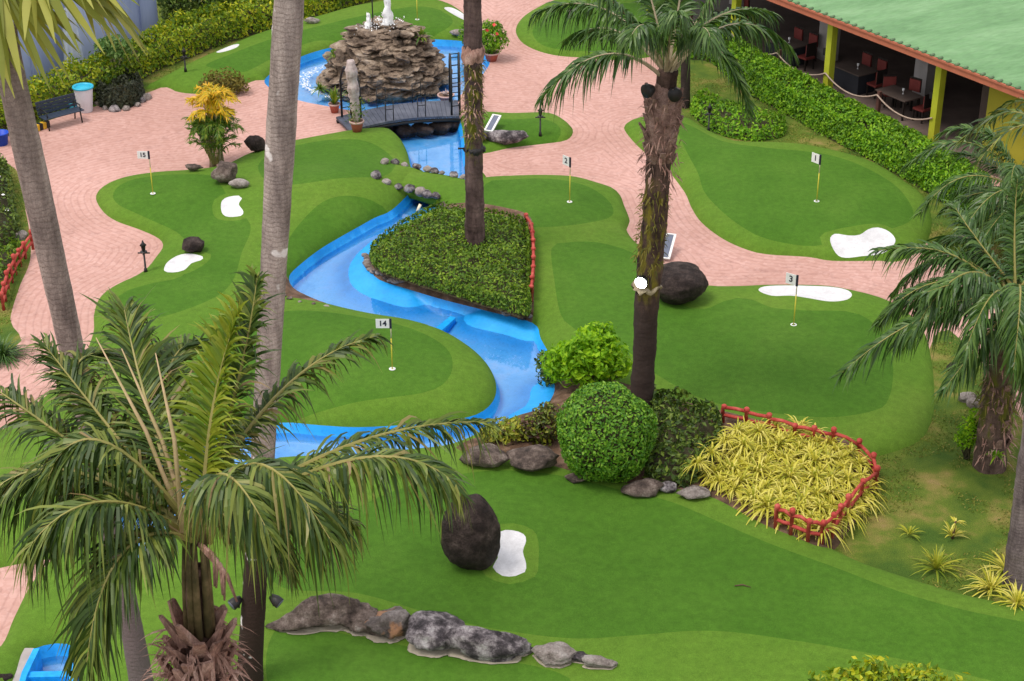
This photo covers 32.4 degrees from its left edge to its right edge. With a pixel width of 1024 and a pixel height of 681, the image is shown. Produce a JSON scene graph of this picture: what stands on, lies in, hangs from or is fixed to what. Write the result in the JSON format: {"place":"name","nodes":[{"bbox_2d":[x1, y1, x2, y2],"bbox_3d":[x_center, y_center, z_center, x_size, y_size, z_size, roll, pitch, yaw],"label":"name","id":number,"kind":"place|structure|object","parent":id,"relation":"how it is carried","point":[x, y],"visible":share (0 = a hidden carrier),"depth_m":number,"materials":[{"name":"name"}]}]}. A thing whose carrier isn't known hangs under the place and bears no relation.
{"place":"outdoors","nodes":[
{"label":"outdoors","id":0,"kind":"place"},
{"bbox_2d":[38,39,554,670],"bbox_3d":[-4.275,-2.142,51.379,10.723,0.460,40.374,0,28,0],"label":"stream bed","id":1,"kind":"object","parent":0,"point":[506,349],"visible":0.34,"depth_m":49.24,"materials":[{"name":"liquid"}]},
{"bbox_2d":[19,648,42,680],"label":"basin wall","id":2,"kind":"structure","parent":1,"relation":"on","point":[34,662],"depth_m":34.71,"materials":[{"name":"blue paint"}]},
{"bbox_2d":[27,671,78,680],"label":"basin wall","id":3,"kind":"structure","parent":1,"relation":"on","point":[44,675],"depth_m":34.34,"materials":[{"name":"blue paint"}]},
{"bbox_2d":[299,0,452,102],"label":"rock fountain","id":4,"kind":"object","parent":1,"relation":"on","point":[391,56],"visible":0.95,"depth_m":64.01,"materials":[{"name":"stone"}]},
{"bbox_2d":[393,124,416,138],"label":"rock","id":5,"kind":"object","parent":1,"relation":"on","point":[403,131],"visible":0.98,"depth_m":60.71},
{"bbox_2d":[412,123,434,136],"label":"rock","id":6,"kind":"object","parent":1,"relation":"on","point":[423,129],"visible":1,"depth_m":60.79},
{"bbox_2d":[402,171,465,206],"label":"turf bridge","id":7,"kind":"structure","parent":1,"relation":"on","point":[449,189],"depth_m":55.36,"materials":[{"name":"plant"}]},
{"bbox_2d":[429,122,452,134],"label":"rock","id":8,"kind":"object","parent":1,"relation":"on","point":[442,128],"visible":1,"depth_m":61.01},
{"bbox_2d":[0,0,1023,680],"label":"putting turf","id":9,"kind":"structure","parent":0,"point":[644,588],"depth_m":43.34,"materials":[{"name":"carpet"}]},
{"bbox_2d":[13,648,33,680],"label":"concrete slab","id":10,"kind":"structure","parent":9,"relation":"on","point":[25,654],"depth_m":34.75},
{"bbox_2d":[0,0,153,680],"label":"palm tree","id":11,"kind":"object","parent":9,"relation":"on","point":[26,17],"visible":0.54,"depth_m":28.00,"materials":[{"name":"grey plant"}]},
{"bbox_2d":[164,254,202,271],"bbox_3d":[-9.478,-2.183,50.320,0.884,0.135,1.292,16,32,27],"label":"sand bunker","id":12,"kind":"object","parent":9,"relation":"on","point":[181,262],"visible":1,"depth_m":50.50},
{"bbox_2d":[182,236,203,252],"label":"boulder","id":13,"kind":"object","parent":9,"relation":"on","point":[191,244],"visible":1,"depth_m":50.73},
{"bbox_2d":[211,161,237,182],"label":"boulder","id":14,"kind":"object","parent":9,"relation":"on","point":[225,172],"visible":0.99,"depth_m":54.68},
{"bbox_2d":[221,196,242,216],"bbox_3d":[-8.502,-4.042,53.513,0.657,0.159,1.419,-5,28,-9],"label":"sand bunker","id":15,"kind":"object","parent":9,"relation":"on","point":[230,207],"visible":1,"depth_m":53.55},
{"bbox_2d":[0,264,505,680],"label":"palm tree","id":16,"kind":"object","parent":9,"relation":"on","point":[268,516],"visible":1,"depth_m":18.93,"materials":[{"name":"green plant"}]},
{"bbox_2d":[244,135,264,150],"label":"boulder","id":17,"kind":"object","parent":9,"relation":"on","point":[254,142],"visible":0.98,"depth_m":57.83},
{"bbox_2d":[237,0,303,680],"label":"palm tree","id":18,"kind":"object","parent":9,"relation":"on","point":[285,59],"visible":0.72,"depth_m":29.10,"materials":[{"name":"grey plant"}]},
{"bbox_2d":[265,593,361,634],"bbox_3d":[-3.972,5.441,35.197,1.954,0.781,0.722,-4,28,-7],"label":"rock","id":19,"kind":"object","parent":9,"relation":"on","point":[302,617],"visible":0.95,"depth_m":35.00,"materials":[{"name":"stone"}]},
{"bbox_2d":[345,59,369,132],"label":"potted plant","id":20,"kind":"object","parent":9,"relation":"on","point":[356,122],"visible":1,"depth_m":58.81,"materials":[{"name":"plant"}]},
{"bbox_2d":[342,602,380,636],"bbox_3d":[-2.926,5.542,35.151,1.038,0.547,0.754,9,29,16],"label":"rock","id":21,"kind":"object","parent":9,"relation":"on","point":[354,624],"visible":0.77,"depth_m":34.97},
{"bbox_2d":[376,318,395,370],"bbox_3d":[-3.154,0.088,44.029,0.455,1.423,0.167,0,28,0],"label":"golf flag","id":22,"kind":"object","parent":9,"relation":"on","point":[383,323],"visible":1,"depth_m":43.78,"materials":[{"name":"white paint"}]},
{"bbox_2d":[364,606,410,643],"bbox_3d":[-2.455,5.590,34.991,0.964,0.679,0.838,0,28,0],"label":"rock","id":23,"kind":"object","parent":9,"relation":"on","point":[390,625],"visible":0.92,"depth_m":34.73,"materials":[{"name":"stone"}]},
{"bbox_2d":[405,610,464,657],"bbox_3d":[-1.468,5.728,34.625,1.227,0.565,0.982,0,28,0],"label":"rock","id":24,"kind":"object","parent":9,"relation":"on","point":[425,632],"visible":0.85,"depth_m":34.44,"materials":[{"name":"stone"}]},
{"bbox_2d":[441,494,500,569],"bbox_3d":[-0.861,4.017,36.710,1.252,1.839,0.997,0,28,0],"label":"boulder","id":25,"kind":"object","parent":9,"relation":"on","point":[475,546],"visible":0.91,"depth_m":36.33,"materials":[{"name":"stone"}]},
{"bbox_2d":[459,443,509,467],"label":"rock","id":26,"kind":"object","parent":9,"relation":"on","point":[498,458],"visible":0.87,"depth_m":40.31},
{"bbox_2d":[444,625,532,663],"bbox_3d":[-0.428,5.895,34.316,1.781,0.685,0.646,0,28,0],"label":"rock","id":27,"kind":"object","parent":9,"relation":"on","point":[478,644],"visible":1,"depth_m":34.15,"materials":[{"name":"stone"}]},
{"bbox_2d":[487,130,528,144],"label":"rock","id":28,"kind":"object","parent":9,"relation":"on","point":[504,137],"visible":0.97,"depth_m":58.71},
{"bbox_2d":[493,530,525,576],"bbox_3d":[-0.051,4.542,37.452,0.707,0.149,1.626,0,28,0],"label":"sand bunker","id":29,"kind":"object","parent":9,"relation":"on","point":[510,561],"visible":0.87,"depth_m":37.45},
{"bbox_2d":[506,444,559,471],"bbox_3d":[0.407,2.699,40.393,1.118,0.482,0.867,18,33,30],"label":"rock","id":30,"kind":"object","parent":9,"relation":"on","point":[537,457],"visible":1,"depth_m":40.22,"materials":[{"name":"stone"}]},
{"bbox_2d":[531,641,576,667],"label":"rock","id":31,"kind":"object","parent":9,"relation":"on","point":[558,654],"visible":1,"depth_m":34.12,"materials":[{"name":"stone"}]},
{"bbox_2d":[582,655,617,669],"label":"rock","id":32,"kind":"object","parent":9,"relation":"on","point":[595,661],"visible":1,"depth_m":34.02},
{"bbox_2d":[620,478,663,496],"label":"rock","id":33,"kind":"object","parent":9,"relation":"on","point":[647,487],"visible":1,"depth_m":39.34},
{"bbox_2d":[660,261,708,304],"bbox_3d":[4.554,-1.545,47.997,1.615,0.996,1.588,0,28,0],"label":"boulder","id":34,"kind":"object","parent":9,"relation":"on","point":[683,282],"visible":0.82,"depth_m":47.47,"materials":[{"name":"stone"}]},
{"bbox_2d":[676,485,710,499],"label":"rock","id":35,"kind":"object","parent":9,"relation":"on","point":[693,492],"visible":1,"depth_m":39.23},
{"bbox_2d":[759,285,851,300],"bbox_3d":[8.102,-1.282,48.665,2.545,0.189,1.265,0,28,0],"label":"sand bunker","id":36,"kind":"object","parent":9,"relation":"on","point":[824,293],"visible":0.98,"depth_m":48.90},
{"bbox_2d":[830,227,894,257],"bbox_3d":[10.304,-2.837,51.687,2.007,0.326,1.239,-8,29,-15],"label":"sand bunker","id":37,"kind":"object","parent":9,"relation":"on","point":[850,246],"visible":0.88,"depth_m":51.74},
{"bbox_2d":[803,655,974,680],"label":"bottom bush","id":38,"kind":"object","parent":9,"relation":"on","point":[870,669],"visible":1,"depth_m":32.59,"materials":[{"name":"green plant"}]},
{"bbox_2d":[0,0,1023,645],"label":"paving","id":39,"kind":"structure","parent":0,"point":[92,154],"depth_m":57.54,"materials":[{"name":"brick"}]},
{"bbox_2d":[35,93,83,130],"bbox_3d":[-15.544,-7.859,60.681,1.493,0.912,0.648,-22,35,-35],"label":"bench","id":40,"kind":"object","parent":39,"relation":"on","point":[64,112],"visible":1,"depth_m":60.67,"materials":[{"name":"paint"}]},
{"bbox_2d":[72,82,93,112],"bbox_3d":[-14.999,-8.485,61.828,0.740,0.930,0.732,0,28,0],"label":"litter bin","id":41,"kind":"object","parent":39,"relation":"on","point":[83,91],"visible":0.97,"depth_m":61.62,"materials":[{"name":"plastic"}]},
{"bbox_2d":[181,82,250,166],"bbox_3d":[-9.650,-6.865,56.782,2.007,3.029,2.051,-21,34,-34],"label":"areca palm","id":42,"kind":"object","parent":39,"relation":"on","point":[220,117],"visible":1,"depth_m":56.37,"materials":[{"name":"plant"}]},
{"bbox_2d":[198,66,250,93],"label":"olive bush","id":43,"kind":"object","parent":39,"relation":"on","point":[237,83],"visible":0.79,"depth_m":63.29,"materials":[{"name":"green plant"}]},
{"bbox_2d":[321,86,345,113],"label":"potted plant","id":44,"kind":"object","parent":39,"relation":"on","point":[334,104],"visible":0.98,"depth_m":61.70,"materials":[{"name":"plant"}]},
{"bbox_2d":[336,52,460,129],"bbox_3d":[-3.709,-8.596,60.613,4.518,2.252,1.536,-10,30,-19],"label":"footbridge","id":45,"kind":"object","parent":39,"relation":"on","point":[412,112],"visible":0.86,"depth_m":60.77,"materials":[{"name":"black metal"}]},
{"bbox_2d":[482,18,509,61],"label":"potted plant","id":46,"kind":"object","parent":39,"relation":"on","point":[492,52],"visible":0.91,"depth_m":66.21,"materials":[{"name":"green plant"}]},
{"bbox_2d":[690,12,931,119],"bbox_3d":[9.761,-10.154,64.786,0.208,1.100,15.845,-17,32,-28],"label":"rope barrier","id":47,"kind":"object","parent":39,"relation":"on","point":[878,100],"visible":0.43,"depth_m":60.90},
{"bbox_2d":[652,0,1023,178],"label":"pavilion","id":48,"kind":"structure","parent":39,"relation":"on","point":[963,60],"depth_m":59.91,"materials":[{"name":"green metal"}]},
{"bbox_2d":[766,34,806,66],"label":"dining table","id":49,"kind":"object","parent":48,"relation":"on","point":[799,47],"visible":0.29,"depth_m":65.72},
{"bbox_2d":[797,42,816,70],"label":"dining chair","id":50,"kind":"object","parent":48,"relation":"on","point":[811,48],"visible":0.96,"depth_m":65.08,"materials":[{"name":"red fabric"}]},
{"bbox_2d":[833,60,876,94],"bbox_3d":[12.294,-9.457,63.486,0.900,0.750,1.450,-17,32,-28],"label":"dining table","id":51,"kind":"object","parent":48,"relation":"on","point":[849,76],"visible":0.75,"depth_m":63.14,"materials":[{"name":"fabric"}]},
{"bbox_2d":[866,69,887,98],"bbox_3d":[12.955,-9.184,62.675,0.480,1.050,0.495,-17,32,-29],"label":"dining chair","id":52,"kind":"object","parent":48,"relation":"on","point":[877,82],"visible":0.79,"depth_m":62.44,"materials":[{"name":"red fabric"}]},
{"bbox_2d":[875,85,923,120],"bbox_3d":[13.411,-8.233,61.194,0.900,0.760,1.450,-17,32,-28],"label":"dining table","id":53,"kind":"object","parent":48,"relation":"on","point":[894,92],"visible":0.86,"depth_m":60.88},
{"bbox_2d":[912,94,931,123],"bbox_3d":[14.103,-8.030,60.504,0.480,1.050,0.495,-19,34,-32],"label":"dining chair","id":54,"kind":"object","parent":48,"relation":"on","point":[925,106],"visible":0.81,"depth_m":60.36,"materials":[{"name":"red fabric"}]},
{"bbox_2d":[0,0,1023,606],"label":"lawn","id":55,"kind":"structure","parent":0,"point":[884,544],"depth_m":40.51,"materials":[{"name":"green plant"}]},
{"bbox_2d":[0,153,22,249],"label":"edge shrub","id":56,"kind":"object","parent":55,"relation":"on","point":[10,224],"visible":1,"depth_m":53.30,"materials":[{"name":"green plant"}]},
{"bbox_2d":[0,236,23,294],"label":"edge shrub","id":57,"kind":"object","parent":55,"relation":"on","point":[5,257],"visible":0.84,"depth_m":50.73,"materials":[{"name":"green plant"}]},
{"bbox_2d":[0,229,34,310],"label":"red fence","id":58,"kind":"object","parent":55,"relation":"on","point":[5,288],"visible":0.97,"depth_m":50.05,"materials":[{"name":"paint"}]},
{"bbox_2d":[0,332,40,371],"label":"grass clump","id":59,"kind":"object","parent":55,"relation":"on","point":[4,354],"visible":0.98,"depth_m":45.91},
{"bbox_2d":[17,0,157,87],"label":"boundary wall","id":60,"kind":"structure","parent":55,"relation":"on","point":[143,16],"depth_m":66.13,"materials":[{"name":"paint"}]},
{"bbox_2d":[62,8,83,68],"bbox_3d":[-16.117,-11.061,64.383,0.115,2.280,1.050,15,32,26],"label":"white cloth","id":61,"kind":"object","parent":60,"relation":"hanging from","point":[70,49],"visible":0.39,"depth_m":64.48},
{"bbox_2d":[93,34,133,73],"bbox_3d":[-14.315,-10.024,63.539,1.499,2.069,1.025,0,28,0],"label":"tree","id":62,"kind":"object","parent":55,"relation":"on","point":[109,49],"visible":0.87,"depth_m":63.10,"materials":[{"name":"green plant"}]},
{"bbox_2d":[94,68,145,108],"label":"ring shrub","id":63,"kind":"object","parent":55,"relation":"on","point":[130,92],"visible":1,"depth_m":62.42,"materials":[{"name":"green plant"}]},
{"bbox_2d":[0,0,273,133],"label":"boundary hedge","id":64,"kind":"object","parent":55,"relation":"on","point":[209,30],"visible":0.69,"depth_m":66.30,"materials":[{"name":"green plant"}]},
{"bbox_2d":[157,0,239,30],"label":"dark tree","id":65,"kind":"object","parent":55,"relation":"on","point":[194,4],"visible":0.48,"depth_m":69.50,"materials":[{"name":"green plant"}]},
{"bbox_2d":[304,0,373,17],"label":"boundary hedge","id":66,"kind":"object","parent":55,"relation":"on","point":[313,8],"visible":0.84,"depth_m":71.82,"materials":[{"name":"green plant"}]},
{"bbox_2d":[680,0,689,108],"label":"palm tree","id":67,"kind":"object","parent":55,"relation":"on","point":[685,80],"visible":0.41,"depth_m":61.80,"materials":[{"name":"brown plant"}]},
{"bbox_2d":[689,88,786,141],"bbox_3d":[7.541,-7.826,60.774,4.195,0.873,2.320,22,35,35],"label":"shrub","id":68,"kind":"object","parent":55,"relation":"on","point":[724,121],"visible":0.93,"depth_m":60.20,"materials":[{"name":"green plant"}]},
{"bbox_2d":[691,18,990,210],"bbox_3d":[10.630,-8.300,61.042,1.936,1.446,17.860,-12,30,-22],"label":"clipped hedge","id":69,"kind":"object","parent":55,"relation":"on","point":[889,143],"visible":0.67,"depth_m":59.26,"materials":[{"name":"green plant"}]},
{"bbox_2d":[828,170,1023,474],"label":"palm tree","id":70,"kind":"object","parent":55,"relation":"on","point":[984,277],"visible":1,"depth_m":39.14,"materials":[{"name":"green plant"}]},
{"bbox_2d":[910,544,966,585],"bbox_3d":[9.094,4.731,37.524,1.365,0.732,1.208,0,28,0],"label":"spiky plant","id":71,"kind":"object","parent":55,"relation":"on","point":[937,561],"visible":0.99,"depth_m":37.55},
{"bbox_2d":[897,123,1023,260],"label":"palm tree","id":72,"kind":"object","parent":55,"relation":"on","point":[987,202],"visible":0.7,"depth_m":50.00,"materials":[{"name":"green plant"}]},
{"bbox_2d":[953,407,978,459],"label":"lime shrub","id":73,"kind":"object","parent":55,"relation":"on","point":[965,436],"visible":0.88,"depth_m":41.26,"materials":[{"name":"green plant"}]},
{"bbox_2d":[959,562,1011,600],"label":"spiky plant","id":74,"kind":"object","parent":55,"relation":"on","point":[992,582],"visible":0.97,"depth_m":36.88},
{"bbox_2d":[950,97,1023,590],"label":"palm tree","id":75,"kind":"object","parent":55,"relation":"on","point":[1014,563],"visible":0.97,"depth_m":35.87,"materials":[{"name":"green plant"}]},
{"bbox_2d":[983,580,1023,614],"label":"spiky plant","id":76,"kind":"object","parent":55,"relation":"on","point":[1016,598],"visible":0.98,"depth_m":36.16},
{"bbox_2d":[285,203,873,549],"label":"soil","id":77,"kind":"structure","parent":0,"point":[561,395],"depth_m":41.61,"materials":[{"name":"soil"}]},
{"bbox_2d":[369,200,531,316],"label":"planted island","id":78,"kind":"structure","parent":77,"relation":"on","point":[432,252],"depth_m":49.63,"materials":[{"name":"green plant"}]},
{"bbox_2d":[458,0,488,250],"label":"palm tree","id":79,"kind":"object","parent":77,"relation":"on","point":[473,60],"visible":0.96,"depth_m":48.65,"materials":[{"name":"brown plant"}]},
{"bbox_2d":[478,415,527,444],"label":"croton bush","id":80,"kind":"object","parent":77,"relation":"on","point":[514,424],"visible":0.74,"depth_m":41.42,"materials":[{"name":"yellow plant"}]},
{"bbox_2d":[524,213,535,301],"bbox_3d":[0.546,-2.377,50.127,0.290,0.777,4.673,-1,28,-1],"label":"red fence","id":81,"kind":"object","parent":77,"relation":"on","point":[533,249],"visible":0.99,"depth_m":49.65,"materials":[{"name":"paint"}]},
{"bbox_2d":[516,401,562,446],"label":"croton bush","id":82,"kind":"object","parent":77,"relation":"on","point":[541,427],"visible":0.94,"depth_m":41.30,"materials":[{"name":"green plant"}]},
{"bbox_2d":[534,349,557,386],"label":"shrub","id":83,"kind":"object","parent":77,"relation":"on","point":[548,381],"visible":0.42,"depth_m":44.85,"materials":[{"name":"green plant"}]},
{"bbox_2d":[540,321,632,387],"bbox_3d":[1.878,0.400,43.730,2.399,1.780,1.754,0,28,0],"label":"fern bush","id":84,"kind":"object","parent":77,"relation":"on","point":[600,358],"visible":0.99,"depth_m":43.47,"materials":[{"name":"green plant"}]},
{"bbox_2d":[556,381,657,482],"bbox_3d":[2.143,2.064,39.873,2.325,2.446,2.332,0,28,0],"label":"topiary ball","id":85,"kind":"object","parent":77,"relation":"on","point":[605,433],"visible":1,"depth_m":39.17,"materials":[{"name":"green plant"}]},
{"bbox_2d":[527,0,799,414],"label":"palm tree","id":86,"kind":"object","parent":77,"relation":"on","point":[663,117],"visible":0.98,"depth_m":38.74,"materials":[{"name":"green plant"}]},
{"bbox_2d":[643,384,723,487],"bbox_3d":[4.046,2.052,41.214,1.916,0.955,4.084,2,28,5],"label":"dark shrub","id":87,"kind":"object","parent":77,"relation":"on","point":[682,433],"visible":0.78,"depth_m":41.18,"materials":[{"name":"green plant"}]},
{"bbox_2d":[679,451,716,483],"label":"spider plant","id":88,"kind":"object","parent":77,"relation":"on","point":[698,460],"visible":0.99,"depth_m":39.69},
{"bbox_2d":[694,459,730,490],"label":"spider plant","id":89,"kind":"object","parent":77,"relation":"on","point":[718,469],"visible":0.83,"depth_m":39.89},
{"bbox_2d":[697,442,732,471],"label":"spider plant","id":90,"kind":"object","parent":77,"relation":"on","point":[712,451],"visible":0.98,"depth_m":40.08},
{"bbox_2d":[700,470,734,498],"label":"spider plant","id":91,"kind":"object","parent":77,"relation":"on","point":[719,478],"visible":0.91,"depth_m":39.61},
{"bbox_2d":[707,430,744,457],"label":"spider plant","id":92,"kind":"object","parent":77,"relation":"on","point":[721,439],"visible":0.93,"depth_m":40.56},
{"bbox_2d":[714,455,753,484],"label":"spider plant","id":93,"kind":"object","parent":77,"relation":"on","point":[730,466],"visible":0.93,"depth_m":39.95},
{"bbox_2d":[718,417,757,452],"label":"spider plant","id":94,"kind":"object","parent":77,"relation":"on","point":[737,428],"visible":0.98,"depth_m":40.95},
{"bbox_2d":[715,465,761,504],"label":"spider plant","id":95,"kind":"object","parent":77,"relation":"on","point":[744,476],"visible":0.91,"depth_m":39.58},
{"bbox_2d":[723,435,760,464],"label":"spider plant","id":96,"kind":"object","parent":77,"relation":"on","point":[744,441],"visible":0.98,"depth_m":40.39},
{"bbox_2d":[733,482,775,515],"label":"spider plant","id":97,"kind":"object","parent":77,"relation":"on","point":[751,494],"visible":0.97,"depth_m":38.91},
{"bbox_2d":[737,455,780,492],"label":"spider plant","id":98,"kind":"object","parent":77,"relation":"on","point":[759,468],"visible":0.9,"depth_m":39.87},
{"bbox_2d":[738,419,780,446],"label":"spider plant","id":99,"kind":"object","parent":77,"relation":"on","point":[760,427],"visible":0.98,"depth_m":40.93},
{"bbox_2d":[733,487,792,527],"bbox_3d":[5.536,3.820,38.784,1.611,1.009,1.590,20,34,33],"label":"spider plant","id":100,"kind":"object","parent":77,"relation":"on","point":[770,501],"visible":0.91,"depth_m":38.67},
{"bbox_2d":[756,428,801,458],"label":"spider plant","id":101,"kind":"object","parent":77,"relation":"on","point":[777,443],"visible":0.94,"depth_m":40.95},
{"bbox_2d":[771,459,812,490],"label":"spider plant","id":102,"kind":"object","parent":77,"relation":"on","point":[791,471],"visible":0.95,"depth_m":39.75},
{"bbox_2d":[721,404,880,485],"bbox_3d":[6.884,2.340,41.510,4.095,1.095,0.786,17,33,29],"label":"red fence","id":103,"kind":"object","parent":77,"relation":"on","point":[814,429],"visible":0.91,"depth_m":41.26,"materials":[{"name":"paint"}]},
{"bbox_2d":[780,493,823,525],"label":"spider plant","id":104,"kind":"object","parent":77,"relation":"on","point":[799,506],"visible":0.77,"depth_m":38.73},
{"bbox_2d":[787,486,827,515],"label":"spider plant","id":105,"kind":"object","parent":77,"relation":"on","point":[805,494],"visible":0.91,"depth_m":38.92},
{"bbox_2d":[788,464,836,490],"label":"spider plant","id":106,"kind":"object","parent":77,"relation":"on","point":[813,471],"visible":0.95,"depth_m":39.79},
{"bbox_2d":[796,447,837,478],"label":"spider plant","id":107,"kind":"object","parent":77,"relation":"on","point":[815,455],"visible":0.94,"depth_m":40.33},
{"bbox_2d":[796,511,851,553],"bbox_3d":[6.633,4.262,38.327,1.516,0.999,1.400,-3,28,-6],"label":"spider plant","id":108,"kind":"object","parent":77,"relation":"on","point":[818,526],"visible":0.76,"depth_m":38.09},
{"bbox_2d":[773,465,879,544],"bbox_3d":[7.289,3.679,38.915,3.461,1.166,1.012,-21,35,-34],"label":"red fence","id":109,"kind":"object","parent":77,"relation":"on","point":[792,515],"visible":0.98,"depth_m":38.11,"materials":[{"name":"paint"}]},
{"bbox_2d":[810,479,845,504],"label":"spider plant","id":110,"kind":"object","parent":77,"relation":"on","point":[829,493],"visible":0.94,"depth_m":39.33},
{"bbox_2d":[811,462,852,495],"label":"spider plant","id":111,"kind":"object","parent":77,"relation":"on","point":[830,478],"visible":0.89,"depth_m":39.75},
{"bbox_2d":[827,463,867,501],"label":"spider plant","id":112,"kind":"object","parent":77,"relation":"on","point":[847,477],"visible":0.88,"depth_m":39.87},
{"bbox_2d":[826,493,874,539],"bbox_3d":[7.378,3.942,39.139,1.296,1.031,1.512,11,30,20],"label":"spider plant","id":113,"kind":"object","parent":77,"relation":"on","point":[849,517],"visible":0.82,"depth_m":38.76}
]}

